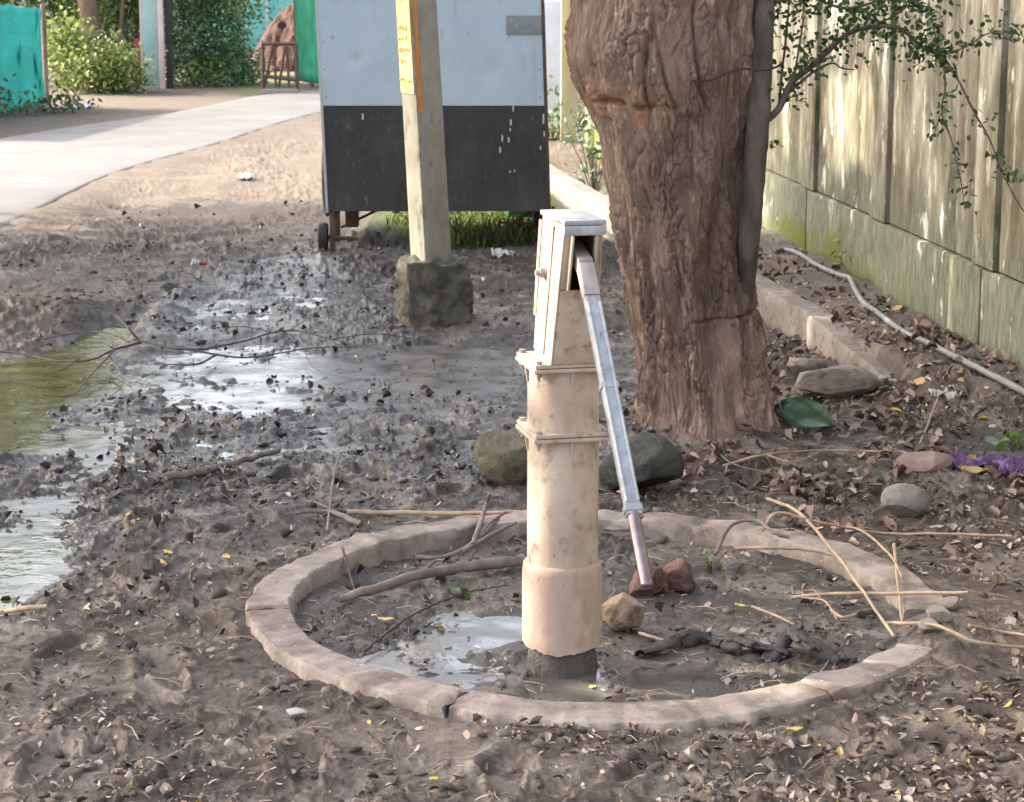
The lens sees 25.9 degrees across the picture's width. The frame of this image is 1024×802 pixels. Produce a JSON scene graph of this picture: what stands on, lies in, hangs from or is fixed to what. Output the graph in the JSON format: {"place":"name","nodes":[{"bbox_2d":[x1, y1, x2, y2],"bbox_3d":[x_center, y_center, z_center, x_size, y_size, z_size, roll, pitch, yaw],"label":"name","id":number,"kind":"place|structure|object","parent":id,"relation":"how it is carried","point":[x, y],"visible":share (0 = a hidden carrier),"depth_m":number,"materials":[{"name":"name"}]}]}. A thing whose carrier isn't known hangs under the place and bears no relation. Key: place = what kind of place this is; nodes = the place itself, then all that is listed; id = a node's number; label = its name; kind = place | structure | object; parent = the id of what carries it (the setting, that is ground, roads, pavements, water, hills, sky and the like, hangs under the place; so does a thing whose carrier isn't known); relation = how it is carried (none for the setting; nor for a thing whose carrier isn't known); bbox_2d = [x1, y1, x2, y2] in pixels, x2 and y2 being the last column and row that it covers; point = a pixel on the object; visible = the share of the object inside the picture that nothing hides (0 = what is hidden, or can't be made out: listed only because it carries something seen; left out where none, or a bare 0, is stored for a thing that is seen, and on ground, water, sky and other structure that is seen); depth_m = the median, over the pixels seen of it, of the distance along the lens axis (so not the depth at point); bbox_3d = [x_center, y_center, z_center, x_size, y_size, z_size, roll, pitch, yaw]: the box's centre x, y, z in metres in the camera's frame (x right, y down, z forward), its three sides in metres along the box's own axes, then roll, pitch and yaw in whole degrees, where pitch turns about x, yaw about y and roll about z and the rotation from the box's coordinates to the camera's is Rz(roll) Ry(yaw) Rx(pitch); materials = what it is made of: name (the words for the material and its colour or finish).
{"place":"outdoors","nodes":[
{"label":"outdoors","id":0,"kind":"place"},
{"bbox_2d":[0,90,320,228],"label":"road","id":1,"kind":"structure","parent":0,"point":[41,169],"depth_m":19.72,"materials":[{"name":"concrete"}]},
{"bbox_2d":[0,61,1023,801],"bbox_3d":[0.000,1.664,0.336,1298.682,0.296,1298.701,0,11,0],"label":"ground","id":2,"kind":"structure","parent":0,"point":[280,161],"depth_m":6.68,"materials":[{"name":"soil"}]},
{"bbox_2d":[0,0,40,5],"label":"tree","id":3,"kind":"object","parent":2,"relation":"on","point":[5,2],"visible":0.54,"depth_m":28.81,"materials":[{"name":"green plant"}]},
{"bbox_2d":[0,604,47,614],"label":"stick","id":4,"kind":"object","parent":2,"relation":"on","point":[20,608],"visible":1,"depth_m":5.83,"materials":[{"name":"wood"}]},
{"bbox_2d":[0,4,48,113],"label":"net fence","id":5,"kind":"object","parent":2,"relation":"on","point":[23,52],"visible":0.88,"depth_m":24.38,"materials":[{"name":"teal fabric"}]},
{"bbox_2d":[0,66,102,117],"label":"bush","id":6,"kind":"object","parent":2,"relation":"on","point":[48,101],"visible":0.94,"depth_m":23.76,"materials":[{"name":"green plant"}]},
{"bbox_2d":[19,0,138,85],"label":"bush","id":7,"kind":"object","parent":2,"relation":"on","point":[66,4],"visible":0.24,"depth_m":28.81,"materials":[{"name":"green plant"}]},
{"bbox_2d":[72,99,95,108],"bbox_3d":[-4.801,-3.297,24.752,0.244,0.116,0.572,0,11,0],"label":"plastic scrap","id":8,"kind":"object","parent":2,"relation":"on","point":[86,105],"visible":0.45,"depth_m":24.65,"materials":[{"name":"white plastic"}]},
{"bbox_2d":[14,0,164,69],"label":"bush","id":9,"kind":"object","parent":2,"relation":"on","point":[134,4],"visible":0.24,"depth_m":29.35,"materials":[{"name":"green plant"}]},
{"bbox_2d":[77,0,124,85],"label":"tree","id":10,"kind":"object","parent":2,"relation":"on","point":[89,8],"visible":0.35,"depth_m":28.23,"materials":[{"name":"green plant"}]},
{"bbox_2d":[41,3,167,94],"bbox_3d":[-5.120,-4.309,27.340,1.890,1.163,1.304,0,11,0],"label":"bush","id":11,"kind":"object","parent":2,"relation":"on","point":[112,76],"visible":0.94,"depth_m":27.26,"materials":[{"name":"green plant"}]},
{"bbox_2d":[6,0,205,60],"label":"building","id":12,"kind":"structure","parent":2,"relation":"on","point":[132,49],"depth_m":35.42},
{"bbox_2d":[134,0,173,88],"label":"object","id":13,"kind":"structure","parent":2,"relation":"on","point":[151,38],"depth_m":28.22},
{"bbox_2d":[99,0,281,75],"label":"tree","id":14,"kind":"object","parent":2,"relation":"on","point":[257,3],"visible":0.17,"depth_m":29.86,"materials":[{"name":"green plant"}]},
{"bbox_2d":[190,259,200,265],"bbox_3d":[-1.741,-0.757,12.248,0.052,0.056,0.084,0,11,0],"label":"wrapper","id":15,"kind":"object","parent":2,"relation":"on","point":[194,262],"visible":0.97,"depth_m":12.22,"materials":[{"name":"white plastic"}]},
{"bbox_2d":[127,0,270,87],"bbox_3d":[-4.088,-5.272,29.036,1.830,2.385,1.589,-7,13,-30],"label":"hedge","id":16,"kind":"object","parent":2,"relation":"on","point":[199,49],"visible":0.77,"depth_m":28.98,"materials":[{"name":"green plant"}]},
{"bbox_2d":[162,448,280,480],"bbox_3d":[-0.953,0.210,7.464,0.065,0.035,0.554,8,14,36],"label":"stick","id":17,"kind":"object","parent":2,"relation":"on","point":[167,476],"visible":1,"depth_m":7.38,"materials":[{"name":"wood"}]},
{"bbox_2d":[230,2,241,68],"bbox_3d":[-3.835,-5.344,31.005,0.057,1.623,0.866,1,11,4],"label":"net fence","id":18,"kind":"object","parent":2,"relation":"on","point":[238,30],"visible":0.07,"depth_m":31.07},
{"bbox_2d":[236,171,250,179],"bbox_3d":[-2.024,-1.702,16.835,0.110,0.056,0.234,0,11,0],"label":"paper scrap","id":19,"kind":"object","parent":2,"relation":"on","point":[243,176],"visible":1,"depth_m":16.79,"materials":[{"name":"white paper"}]},
{"bbox_2d":[241,4,255,71],"bbox_3d":[-3.882,-6.483,31.922,0.315,3.511,0.220,0,11,0],"label":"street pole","id":20,"kind":"object","parent":2,"relation":"on","point":[245,44],"visible":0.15,"depth_m":32.14,"materials":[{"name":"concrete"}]},
{"bbox_2d":[206,0,292,56],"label":"building","id":21,"kind":"structure","parent":2,"relation":"on","point":[260,30],"depth_m":36.37,"materials":[{"name":"teal paint"}]},
{"bbox_2d":[0,279,525,615],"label":"puddle","id":22,"kind":"object","parent":2,"relation":"on","point":[30,563],"visible":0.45,"depth_m":8.95,"materials":[{"name":"liquid"}]},
{"bbox_2d":[0,316,141,416],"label":"branch","id":23,"kind":"object","parent":22,"relation":"on","point":[116,348],"visible":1,"depth_m":9.40,"materials":[{"name":"brown plant"}]},
{"bbox_2d":[133,304,431,383],"bbox_3d":[-0.938,-0.279,9.665,1.322,0.126,1.068,5,12,23],"label":"branch","id":24,"kind":"object","parent":22,"relation":"on","point":[189,349],"visible":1,"depth_m":9.59,"materials":[{"name":"brown plant"}]},
{"bbox_2d":[252,4,294,71],"bbox_3d":[-3.253,-5.391,33.366,2.400,1.235,3.200,0,11,0],"label":"soil heap","id":25,"kind":"object","parent":2,"relation":"on","point":[280,28],"visible":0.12,"depth_m":32.73,"materials":[{"name":"brown soil"}]},
{"bbox_2d":[261,42,298,94],"bbox_3d":[-2.804,-4.005,26.840,0.460,0.642,0.090,0,11,0],"label":"barrier","id":26,"kind":"object","parent":2,"relation":"on","point":[275,77],"visible":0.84,"depth_m":26.84,"materials":[{"name":"brown metal"}]},
{"bbox_2d":[286,707,307,718],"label":"stone","id":27,"kind":"object","parent":2,"relation":"on","point":[294,712],"visible":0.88,"depth_m":5.04,"materials":[{"name":"white stone"}]},
{"bbox_2d":[293,0,318,86],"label":"net fence","id":28,"kind":"object","parent":2,"relation":"on","point":[305,31],"visible":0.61,"depth_m":28.53,"materials":[{"name":"green fabric"}]},
{"bbox_2d":[299,500,362,525],"bbox_3d":[-0.583,0.343,6.770,0.108,0.031,0.318,-9,14,-36],"label":"stick","id":29,"kind":"object","parent":2,"relation":"on","point":[344,516],"visible":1,"depth_m":6.76,"materials":[{"name":"wood"}]},
{"bbox_2d":[326,456,339,532],"bbox_3d":[-0.570,0.276,7.097,0.011,0.047,0.952,0,11,-2],"label":"stick","id":30,"kind":"object","parent":2,"relation":"on","point":[330,506],"visible":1,"depth_m":6.90,"materials":[{"name":"wood"}]},
{"bbox_2d":[341,547,354,588],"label":"twig","id":31,"kind":"object","parent":2,"relation":"on","point":[345,559],"visible":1,"depth_m":6.21,"materials":[{"name":"grey wood"}]},
{"bbox_2d":[347,230,357,235],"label":"stone","id":32,"kind":"object","parent":2,"relation":"on","point":[351,232],"visible":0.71,"depth_m":13.23,"materials":[{"name":"beige stone"}]},
{"bbox_2d":[378,617,393,619],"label":"fallen leaf","id":33,"kind":"object","parent":2,"relation":"on","point":[385,618],"visible":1,"depth_m":5.78,"materials":[{"name":"yellow plant"}]},
{"bbox_2d":[339,554,525,602],"bbox_3d":[-0.236,0.478,6.143,0.610,0.045,0.132,-8,14,-36],"label":"branch","id":34,"kind":"object","parent":2,"relation":"on","point":[456,568],"visible":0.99,"depth_m":6.14,"materials":[{"name":"brown wood"}]},
{"bbox_2d":[315,0,550,251],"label":"vendor cart","id":35,"kind":"object","parent":2,"relation":"on","point":[493,67],"visible":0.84,"depth_m":12.68,"materials":[{"name":"grey paint"}]},
{"bbox_2d":[393,0,473,327],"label":"utility pole","id":36,"kind":"object","parent":2,"relation":"on","point":[432,275],"visible":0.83,"depth_m":10.36,"materials":[{"name":"concrete"}]},
{"bbox_2d":[429,776,437,779],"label":"fallen leaf","id":37,"kind":"object","parent":2,"relation":"on","point":[433,778],"visible":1,"depth_m":4.67,"materials":[{"name":"yellow plant"}]},
{"bbox_2d":[364,584,505,652],"bbox_3d":[-0.227,0.561,5.853,0.088,0.017,0.659,7,13,31],"label":"twig","id":38,"kind":"object","parent":2,"relation":"on","point":[369,647],"visible":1,"depth_m":5.86,"materials":[{"name":"brown wood"}]},
{"bbox_2d":[346,509,526,515],"bbox_3d":[-0.223,0.338,6.776,0.568,0.034,0.041,1,11,6],"label":"stick","id":39,"kind":"object","parent":2,"relation":"on","point":[398,512],"visible":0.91,"depth_m":6.78,"materials":[{"name":"wood"}]},
{"bbox_2d":[442,586,472,600],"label":"weed","id":40,"kind":"object","parent":2,"relation":"on","point":[465,590],"visible":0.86,"depth_m":6.05,"materials":[{"name":"green plant"}]},
{"bbox_2d":[415,492,516,561],"bbox_3d":[-0.108,0.362,6.408,0.153,0.152,0.346,10,15,41],"label":"branch","id":41,"kind":"object","parent":2,"relation":"on","point":[478,538],"visible":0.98,"depth_m":6.39,"materials":[{"name":"brown wood"}]},
{"bbox_2d":[385,208,551,228],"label":"grass","id":42,"kind":"structure","parent":2,"relation":"on","point":[396,222],"depth_m":13.51,"materials":[{"name":"green plant"}]},
{"bbox_2d":[504,211,531,217],"bbox_3d":[0.042,-1.156,13.436,0.160,0.073,0.120,2,14,-15],"label":"plastic tub","id":43,"kind":"object","parent":42,"relation":"on","point":[509,213],"visible":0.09,"depth_m":13.38,"materials":[{"name":"green plastic"}]},
{"bbox_2d":[0,198,940,704],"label":"sodden leaf litter","id":44,"kind":"object","parent":2,"relation":"on","point":[188,538],"visible":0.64,"depth_m":7.49,"materials":[{"name":"black plant"}]},
{"bbox_2d":[449,211,537,248],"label":"tall grass","id":45,"kind":"structure","parent":2,"relation":"on","point":[468,230],"depth_m":13.09,"materials":[{"name":"green plant"}]},
{"bbox_2d":[473,430,526,485],"bbox_3d":[-0.013,0.195,7.254,0.229,0.190,0.245,0,11,0],"label":"boulder","id":46,"kind":"object","parent":2,"relation":"on","point":[500,457],"visible":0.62,"depth_m":7.17,"materials":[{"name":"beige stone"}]},
{"bbox_2d":[491,247,514,257],"bbox_3d":[-0.051,-0.844,12.685,0.138,0.065,0.147,0,11,0],"label":"plastic scrap","id":47,"kind":"object","parent":2,"relation":"on","point":[499,252],"visible":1,"depth_m":12.65,"materials":[{"name":"white plastic"}]},
{"bbox_2d":[0,220,1023,801],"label":"mud crumbs","id":48,"kind":"object","parent":2,"relation":"on","point":[442,792],"visible":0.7,"depth_m":5.90,"materials":[{"name":"soil"}]},
{"bbox_2d":[0,271,1023,801],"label":"twig litter","id":49,"kind":"object","parent":2,"relation":"on","point":[604,589],"visible":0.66,"depth_m":5.87,"materials":[{"name":"brown plant"}]},
{"bbox_2d":[0,203,1023,801],"bbox_3d":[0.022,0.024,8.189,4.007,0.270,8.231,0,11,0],"label":"drifted leaf litter","id":50,"kind":"object","parent":2,"relation":"on","point":[886,450],"visible":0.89,"depth_m":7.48,"materials":[{"name":"brown plant"}]},
{"bbox_2d":[961,466,985,472],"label":"fallen leaf","id":51,"kind":"object","parent":50,"relation":"on","point":[973,469],"visible":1,"depth_m":7.15,"materials":[{"name":"yellow plant"}]},
{"bbox_2d":[322,600,772,701],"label":"ring puddle","id":52,"kind":"object","parent":2,"relation":"on","point":[492,631],"visible":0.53,"depth_m":5.49,"materials":[{"name":"liquid"}]},
{"bbox_2d":[634,628,790,655],"bbox_3d":[0.498,0.609,5.603,0.391,0.061,0.210,0,11,0],"label":"bark piece","id":53,"kind":"object","parent":52,"relation":"on","point":[689,637],"visible":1,"depth_m":5.58,"materials":[{"name":"grey wood"}]},
{"bbox_2d":[545,0,560,120],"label":"white wall","id":54,"kind":"structure","parent":2,"relation":"on","point":[553,31],"depth_m":22.65,"materials":[{"name":"white paint"}]},
{"bbox_2d":[547,75,584,142],"bbox_3d":[0.562,-2.839,20.734,0.873,0.890,1.615,6,13,28],"label":"creeper","id":55,"kind":"object","parent":2,"relation":"on","point":[552,129],"visible":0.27,"depth_m":20.48,"materials":[{"name":"green plant"}]},
{"bbox_2d":[560,0,577,141],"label":"gate post","id":56,"kind":"object","parent":2,"relation":"on","point":[568,95],"visible":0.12,"depth_m":20.26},
{"bbox_2d":[553,107,607,194],"bbox_3d":[0.565,-1.851,16.321,0.540,0.804,0.703,0,11,0],"label":"drain plant","id":57,"kind":"object","parent":2,"relation":"on","point":[593,157],"visible":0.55,"depth_m":16.34,"materials":[{"name":"green plant"}]},
{"bbox_2d":[516,209,653,678],"bbox_3d":[0.174,0.231,5.176,0.230,1.301,0.964,-3,12,-13],"label":"hand pump","id":58,"kind":"object","parent":2,"relation":"on","point":[567,363],"visible":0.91,"depth_m":5.30,"materials":[{"name":"paint"}]},
{"bbox_2d":[245,509,948,734],"bbox_3d":[0.225,0.592,5.838,1.857,0.172,1.907,0,11,0],"label":"concrete ring","id":59,"kind":"object","parent":2,"relation":"on","point":[276,631],"visible":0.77,"depth_m":5.40,"materials":[{"name":"beige concrete"}]},
{"bbox_2d":[604,527,629,531],"bbox_3d":[0.303,0.382,6.593,0.150,0.041,0.071,11,16,43],"label":"stick","id":60,"kind":"object","parent":2,"relation":"on","point":[616,529],"visible":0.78,"depth_m":6.54,"materials":[{"name":"brown wood"}]},
{"bbox_2d":[602,592,645,631],"bbox_3d":[0.285,0.553,5.744,0.120,0.107,0.096,-2,12,-11],"label":"stone","id":61,"kind":"object","parent":2,"relation":"on","point":[621,611],"visible":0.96,"depth_m":5.71,"materials":[{"name":"beige stone"}]},
{"bbox_2d":[598,432,683,490],"bbox_3d":[0.400,0.204,7.125,0.258,0.202,0.251,-5,12,-22],"label":"boulder","id":62,"kind":"object","parent":2,"relation":"on","point":[657,459],"visible":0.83,"depth_m":7.05,"materials":[{"name":"grey stone"}]},
{"bbox_2d":[628,567,666,595],"bbox_3d":[0.370,0.496,6.077,0.105,0.110,0.113,0,11,0],"label":"stone","id":63,"kind":"object","parent":2,"relation":"on","point":[658,577],"visible":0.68,"depth_m":6.04,"materials":[{"name":"brown stone"}]},
{"bbox_2d":[638,631,662,640],"bbox_3d":[0.362,0.601,5.655,0.103,0.016,0.018,10,15,40],"label":"stick","id":64,"kind":"object","parent":2,"relation":"on","point":[648,635],"visible":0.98,"depth_m":5.66,"materials":[{"name":"wood"}]},
{"bbox_2d":[663,558,695,593],"bbox_3d":[0.459,0.483,6.107,0.082,0.107,0.102,-2,12,-8],"label":"stone","id":65,"kind":"object","parent":2,"relation":"on","point":[678,575],"visible":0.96,"depth_m":6.07,"materials":[{"name":"stone"}]},
{"bbox_2d":[700,549,726,573],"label":"weed","id":66,"kind":"object","parent":2,"relation":"on","point":[709,559],"visible":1,"depth_m":6.26,"materials":[{"name":"green plant"}]},
{"bbox_2d":[550,165,896,380],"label":"drain kerb","id":67,"kind":"structure","parent":2,"relation":"on","point":[785,311],"depth_m":10.15,"materials":[{"name":"concrete"}]},
{"bbox_2d":[707,439,765,472],"bbox_3d":[0.728,0.186,7.475,0.064,0.035,0.392,-5,12,-23],"label":"twig","id":68,"kind":"object","parent":2,"relation":"on","point":[720,454],"visible":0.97,"depth_m":7.40,"materials":[{"name":"brown wood"}]},
{"bbox_2d":[714,518,789,555],"bbox_3d":[0.662,0.387,6.383,0.230,0.066,0.163,-3,12,-14],"label":"cane","id":69,"kind":"object","parent":2,"relation":"on","point":[732,524],"visible":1,"depth_m":6.38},
{"bbox_2d":[751,605,793,623],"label":"twig","id":70,"kind":"object","parent":2,"relation":"on","point":[767,612],"visible":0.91,"depth_m":5.84,"materials":[{"name":"wood"}]},
{"bbox_2d":[735,546,831,555],"bbox_3d":[0.762,0.420,6.253,0.272,0.027,0.022,1,11,5],"label":"cane","id":71,"kind":"object","parent":2,"relation":"on","point":[775,548],"visible":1,"depth_m":6.25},
{"bbox_2d":[563,0,1023,442],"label":"tree","id":72,"kind":"object","parent":2,"relation":"on","point":[675,96],"visible":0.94,"depth_m":7.64,"materials":[{"name":"brown plant"}]},
{"bbox_2d":[787,727,802,729],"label":"fallen leaf","id":73,"kind":"object","parent":2,"relation":"on","point":[793,728],"visible":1,"depth_m":4.90,"materials":[{"name":"yellow plant"}]},
{"bbox_2d":[759,621,841,665],"bbox_3d":[0.731,0.608,5.503,0.199,0.090,0.144,7,13,32],"label":"bark piece","id":74,"kind":"object","parent":2,"relation":"on","point":[795,632],"visible":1,"depth_m":5.50,"materials":[{"name":"grey wood"}]},
{"bbox_2d":[585,0,1023,367],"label":"compound wall","id":75,"kind":"structure","parent":2,"relation":"on","point":[859,159],"depth_m":10.13,"materials":[{"name":"beige concrete"}]},
{"bbox_2d":[779,397,834,427],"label":"fallen leaf","id":76,"kind":"object","parent":2,"relation":"on","point":[797,412],"visible":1,"depth_m":7.95,"materials":[{"name":"green plant"}]},
{"bbox_2d":[788,357,827,375],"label":"stone","id":77,"kind":"object","parent":2,"relation":"on","point":[797,365],"visible":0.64,"depth_m":8.95,"materials":[{"name":"stone"}]},
{"bbox_2d":[722,446,899,466],"bbox_3d":[1.004,0.186,7.516,0.621,0.042,0.126,-4,12,-18],"label":"stick","id":78,"kind":"object","parent":2,"relation":"on","point":[774,453],"visible":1,"depth_m":7.51,"materials":[{"name":"wood"}]},
{"bbox_2d":[800,589,856,619],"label":"twig","id":79,"kind":"object","parent":2,"relation":"on","point":[834,612],"visible":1,"depth_m":5.81,"materials":[{"name":"wood"}]},
{"bbox_2d":[766,497,895,636],"bbox_3d":[0.888,0.419,6.245,0.033,0.065,1.423,-1,11,-6],"label":"cane","id":80,"kind":"object","parent":2,"relation":"on","point":[828,545],"visible":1,"depth_m":6.17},
{"bbox_2d":[794,364,881,397],"bbox_3d":[1.255,-0.087,8.626,0.342,0.112,0.264,0,11,0],"label":"stone","id":81,"kind":"object","parent":2,"relation":"on","point":[848,380],"visible":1,"depth_m":8.53,"materials":[{"name":"stone"}]},
{"bbox_2d":[830,227,850,268],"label":"weed","id":82,"kind":"object","parent":2,"relation":"on","point":[835,239],"visible":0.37,"depth_m":11.46,"materials":[{"name":"green plant"}]},
{"bbox_2d":[830,526,903,578],"bbox_3d":[1.015,0.412,6.270,0.047,0.051,0.632,-2,12,-9],"label":"cane","id":83,"kind":"object","parent":2,"relation":"on","point":[880,545],"visible":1,"depth_m":6.25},
{"bbox_2d":[791,591,968,599],"bbox_3d":[0.969,0.510,5.871,0.490,0.094,0.028,6,13,29],"label":"cane","id":84,"kind":"object","parent":2,"relation":"on","point":[823,594],"visible":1,"depth_m":5.87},
{"bbox_2d":[762,511,1011,536],"bbox_3d":[1.086,0.362,6.489,0.729,0.089,0.117,0,11,0],"label":"cane","id":85,"kind":"object","parent":2,"relation":"on","point":[844,527],"visible":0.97,"depth_m":6.49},
{"bbox_2d":[883,539,903,556],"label":"weed","id":86,"kind":"object","parent":2,"relation":"on","point":[890,552],"visible":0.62,"depth_m":6.37,"materials":[{"name":"green plant"}]},
{"bbox_2d":[892,543,902,620],"bbox_3d":[1.031,0.482,5.946,0.010,0.057,0.590,1,11,7],"label":"cane","id":87,"kind":"object","parent":2,"relation":"on","point":[897,579],"visible":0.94,"depth_m":5.95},
{"bbox_2d":[773,247,1023,395],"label":"hose","id":88,"kind":"object","parent":2,"relation":"on","point":[1012,385],"visible":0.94,"depth_m":9.45,"materials":[{"name":"grey plastic"}]},
{"bbox_2d":[881,483,928,517],"bbox_3d":[1.199,0.307,6.796,0.151,0.110,0.113,0,11,0],"label":"stone","id":89,"kind":"object","parent":2,"relation":"on","point":[904,500],"visible":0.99,"depth_m":6.76,"materials":[{"name":"grey stone"}]},
{"bbox_2d":[895,451,954,471],"bbox_3d":[1.365,0.199,7.308,0.190,0.071,0.108,-4,12,-20],"label":"stone","id":90,"kind":"object","parent":2,"relation":"on","point":[928,461],"visible":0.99,"depth_m":7.29,"materials":[{"name":"pink stone"}]},
{"bbox_2d":[919,392,940,442],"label":"twig","id":91,"kind":"object","parent":2,"relation":"on","point":[928,423],"visible":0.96,"depth_m":7.95,"materials":[{"name":"wood"}]},
{"bbox_2d":[918,617,941,632],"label":"ring rubble","id":92,"kind":"object","parent":2,"relation":"on","point":[922,626],"visible":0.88,"depth_m":5.49,"materials":[{"name":"concrete"}]},
{"bbox_2d":[925,605,953,622],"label":"ring rubble","id":93,"kind":"object","parent":2,"relation":"on","point":[939,613],"visible":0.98,"depth_m":5.53,"materials":[{"name":"concrete"}]},
{"bbox_2d":[928,384,962,399],"bbox_3d":[1.633,-0.033,8.345,0.141,0.053,0.166,0,11,0],"label":"paper scrap","id":94,"kind":"object","parent":2,"relation":"on","point":[947,394],"visible":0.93,"depth_m":8.29,"materials":[{"name":"white paper"}]},
{"bbox_2d":[939,596,960,610],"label":"ring rubble","id":95,"kind":"object","parent":2,"relation":"on","point":[952,603],"visible":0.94,"depth_m":5.80,"materials":[{"name":"concrete"}]},
{"bbox_2d":[886,621,1023,648],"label":"cane","id":96,"kind":"object","parent":2,"relation":"on","point":[955,633],"visible":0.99,"depth_m":5.41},
{"bbox_2d":[949,451,1023,473],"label":"cloth","id":97,"kind":"object","parent":2,"relation":"on","point":[1002,459],"visible":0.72,"depth_m":7.35,"materials":[{"name":"purple fabric"}]},
{"bbox_2d":[985,437,999,444],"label":"fallen leaf","id":98,"kind":"object","parent":2,"relation":"on","point":[993,440],"visible":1,"depth_m":7.61,"materials":[{"name":"green plant"}]},
{"bbox_2d":[968,623,1023,636],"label":"cane","id":99,"kind":"object","parent":2,"relation":"on","point":[995,630],"visible":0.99,"depth_m":5.53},
{"bbox_2d":[997,428,1023,454],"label":"weed","id":100,"kind":"object","parent":2,"relation":"on","point":[1015,436],"visible":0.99,"depth_m":7.62,"materials":[{"name":"green plant"}]}
]}

